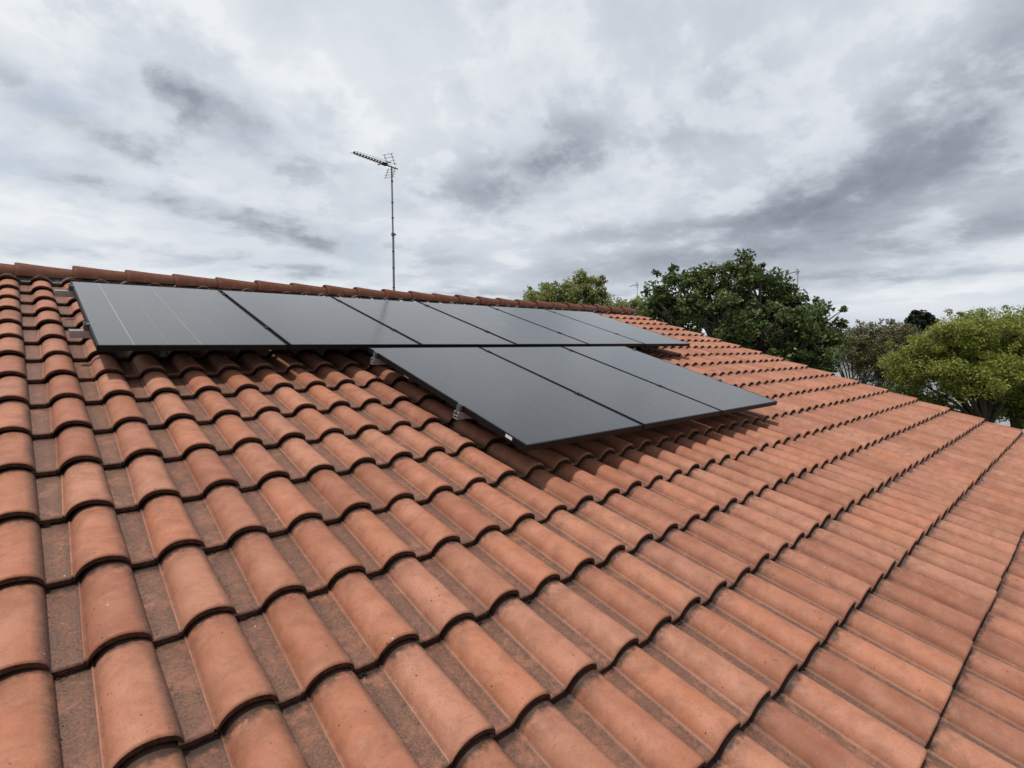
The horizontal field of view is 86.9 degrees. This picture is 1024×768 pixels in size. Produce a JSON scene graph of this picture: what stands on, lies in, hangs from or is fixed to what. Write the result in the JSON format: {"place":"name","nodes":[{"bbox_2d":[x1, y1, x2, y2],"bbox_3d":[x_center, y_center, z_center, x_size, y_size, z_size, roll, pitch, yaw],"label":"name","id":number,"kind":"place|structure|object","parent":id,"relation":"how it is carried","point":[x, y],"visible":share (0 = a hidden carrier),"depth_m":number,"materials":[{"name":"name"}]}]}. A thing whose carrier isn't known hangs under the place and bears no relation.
{"place":"outdoors","nodes":[
{"label":"outdoors","id":0,"kind":"place"},
{"bbox_2d":[0,0,1023,335],"label":"sky","id":1,"kind":"structure","parent":0,"point":[870,150],"materials":[{"name":"grey"}]},
{"bbox_2d":[832,354,874,385],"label":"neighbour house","id":2,"kind":"structure","parent":0,"point":[838,372],"depth_m":31.55,"materials":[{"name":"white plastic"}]},
{"bbox_2d":[882,355,944,396],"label":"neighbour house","id":3,"kind":"structure","parent":0,"point":[926,387],"depth_m":36.87,"materials":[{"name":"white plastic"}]},
{"bbox_2d":[946,393,1023,432],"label":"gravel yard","id":4,"kind":"structure","parent":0,"point":[1004,423],"depth_m":29.05,"materials":[{"name":"grey gravel"}]},
{"bbox_2d":[832,318,927,391],"bbox_3d":[18.481,-0.452,27.097,5.551,5.636,4.666,-4,6,-42],"label":"bronze tree","id":5,"kind":"object","parent":4,"relation":"on","point":[864,359],"visible":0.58,"depth_m":26.17,"materials":[{"name":"green plant"}]},
{"label":"ground","id":6,"kind":"structure","parent":0,"visible":0},
{"bbox_2d":[522,268,614,305],"bbox_3d":[2.568,-1.250,24.290,4.125,7.641,4.172,3,5,34],"label":"pale tree","id":7,"kind":"object","parent":6,"relation":"on","point":[578,290],"visible":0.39,"depth_m":23.30,"materials":[{"name":"green plant"}]},
{"bbox_2d":[605,295,656,319],"bbox_3d":[4.686,-0.602,23.239,3.150,6.509,3.276,3,5,35],"label":"pale tree","id":8,"kind":"object","parent":6,"relation":"on","point":[633,304],"visible":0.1,"depth_m":22.56,"materials":[{"name":"green plant"}]},
{"bbox_2d":[636,248,854,375],"bbox_3d":[7.734,-0.759,18.633,7.389,7.553,4.941,0,4,-1],"label":"broadleaf tree","id":9,"kind":"object","parent":6,"relation":"on","point":[768,320],"visible":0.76,"depth_m":17.35,"materials":[{"name":"green plant"}]},
{"bbox_2d":[851,370,933,393],"bbox_3d":[15.740,0.896,22.662,3.199,3.214,1.748,3,5,32],"label":"hedge","id":10,"kind":"object","parent":6,"relation":"on","point":[869,381],"visible":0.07,"depth_m":22.51,"materials":[{"name":"green plant"}]},
{"bbox_2d":[901,309,938,335],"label":"distant pine","id":11,"kind":"object","parent":6,"relation":"on","point":[917,318],"visible":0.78,"depth_m":94.52,"materials":[{"name":"green plant"}]},
{"bbox_2d":[876,305,1023,429],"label":"lime tree","id":12,"kind":"object","parent":6,"relation":"on","point":[964,359],"visible":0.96,"depth_m":17.30,"materials":[{"name":"green plant"}]},
{"label":"terrace","id":13,"kind":"structure","parent":0,"visible":0},
{"bbox_2d":[0,262,1023,767],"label":"house","id":14,"kind":"structure","parent":13,"relation":"on","point":[278,558],"depth_m":2.06,"materials":[{"name":"tile"}]},
{"bbox_2d":[54,284,601,314],"bbox_3d":[-1.007,-0.800,6.056,6.301,0.216,0.144,-4,22,-42],"label":"mounting rail","id":15,"kind":"object","parent":14,"relation":"attached to","point":[65,293],"visible":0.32,"depth_m":3.93,"materials":[{"name":"metal"}]},
{"bbox_2d":[69,322,662,356],"bbox_3d":[-0.296,-0.436,5.306,6.291,0.216,0.144,-4,22,-42],"label":"mounting rail","id":16,"kind":"object","parent":14,"relation":"attached to","point":[80,333],"visible":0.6,"depth_m":3.19,"materials":[{"name":"metal"}]},
{"bbox_2d":[70,281,287,350],"bbox_3d":[-2.413,-0.502,3.832,1.007,0.035,1.710,-4,22,-42],"label":"solar panel","id":17,"kind":"object","parent":16,"relation":"attached to","point":[120,317],"visible":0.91,"depth_m":3.62,"materials":[{"name":"black glass"}]},
{"bbox_2d":[220,290,419,349],"bbox_3d":[-1.653,-0.555,4.521,1.007,0.035,1.710,-4,22,-42],"label":"solar panel","id":18,"kind":"object","parent":16,"relation":"attached to","point":[293,322],"visible":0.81,"depth_m":4.33,"materials":[{"name":"black glass"}]},
{"bbox_2d":[332,297,515,347],"bbox_3d":[-0.893,-0.607,5.209,1.007,0.035,1.710,-4,22,-42],"label":"solar panel","id":19,"kind":"object","parent":16,"relation":"attached to","point":[422,325],"visible":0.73,"depth_m":5.05,"materials":[{"name":"black glass"}]},
{"bbox_2d":[419,302,587,346],"bbox_3d":[-0.133,-0.660,5.897,1.007,0.035,1.710,-4,22,-42],"label":"solar panel","id":20,"kind":"object","parent":16,"relation":"attached to","point":[518,332],"visible":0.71,"depth_m":5.75,"materials":[{"name":"black glass"}]},
{"bbox_2d":[489,306,643,346],"bbox_3d":[0.627,-0.714,6.585,1.007,0.035,1.710,-4,22,-42],"label":"solar panel","id":21,"kind":"object","parent":16,"relation":"attached to","point":[589,335],"visible":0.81,"depth_m":6.45,"materials":[{"name":"black glass"}]},
{"bbox_2d":[546,309,689,346],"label":"solar panel","id":22,"kind":"object","parent":16,"relation":"attached to","point":[647,338],"visible":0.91,"depth_m":7.14,"materials":[{"name":"black glass"}]},
{"bbox_2d":[352,151,397,289],"bbox_3d":[-1.820,-2.058,7.388,0.228,2.261,0.902,2,5,21],"label":"tv antenna","id":23,"kind":"object","parent":14,"relation":"on","point":[393,234],"visible":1,"depth_m":7.62,"materials":[{"name":"metal"}]},
{"bbox_2d":[370,348,635,364],"bbox_3d":[0.147,-0.222,4.880,3.143,0.216,0.144,-4,22,-42],"label":"mounting rail","id":24,"kind":"object","parent":14,"relation":"attached to","point":[375,360],"visible":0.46,"depth_m":3.79,"materials":[{"name":"metal"}]},
{"bbox_2d":[453,379,722,419],"bbox_3d":[0.805,0.117,4.178,3.143,0.216,0.144,-4,22,-42],"label":"mounting rail","id":25,"kind":"object","parent":14,"relation":"attached to","point":[458,414],"visible":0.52,"depth_m":3.09,"materials":[{"name":"metal"}]},
{"bbox_2d":[368,347,642,451],"bbox_3d":[-0.109,0.014,3.634,1.009,0.037,1.710,-4,22,-42],"label":"solar panel","id":26,"kind":"object","parent":25,"relation":"attached to","point":[523,409],"visible":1,"depth_m":3.42,"materials":[{"name":"black glass"}]},
{"bbox_2d":[480,347,721,428],"bbox_3d":[0.651,-0.038,4.323,1.007,0.037,1.710,-4,22,-42],"label":"solar panel","id":27,"kind":"object","parent":25,"relation":"attached to","point":[646,404],"visible":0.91,"depth_m":4.15,"materials":[{"name":"black glass"}]},
{"bbox_2d":[562,346,777,414],"bbox_3d":[1.411,-0.090,5.012,1.007,0.037,1.710,-4,22,-42],"label":"solar panel","id":28,"kind":"object","parent":25,"relation":"attached to","point":[724,397],"visible":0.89,"depth_m":4.86,"materials":[{"name":"black glass"}]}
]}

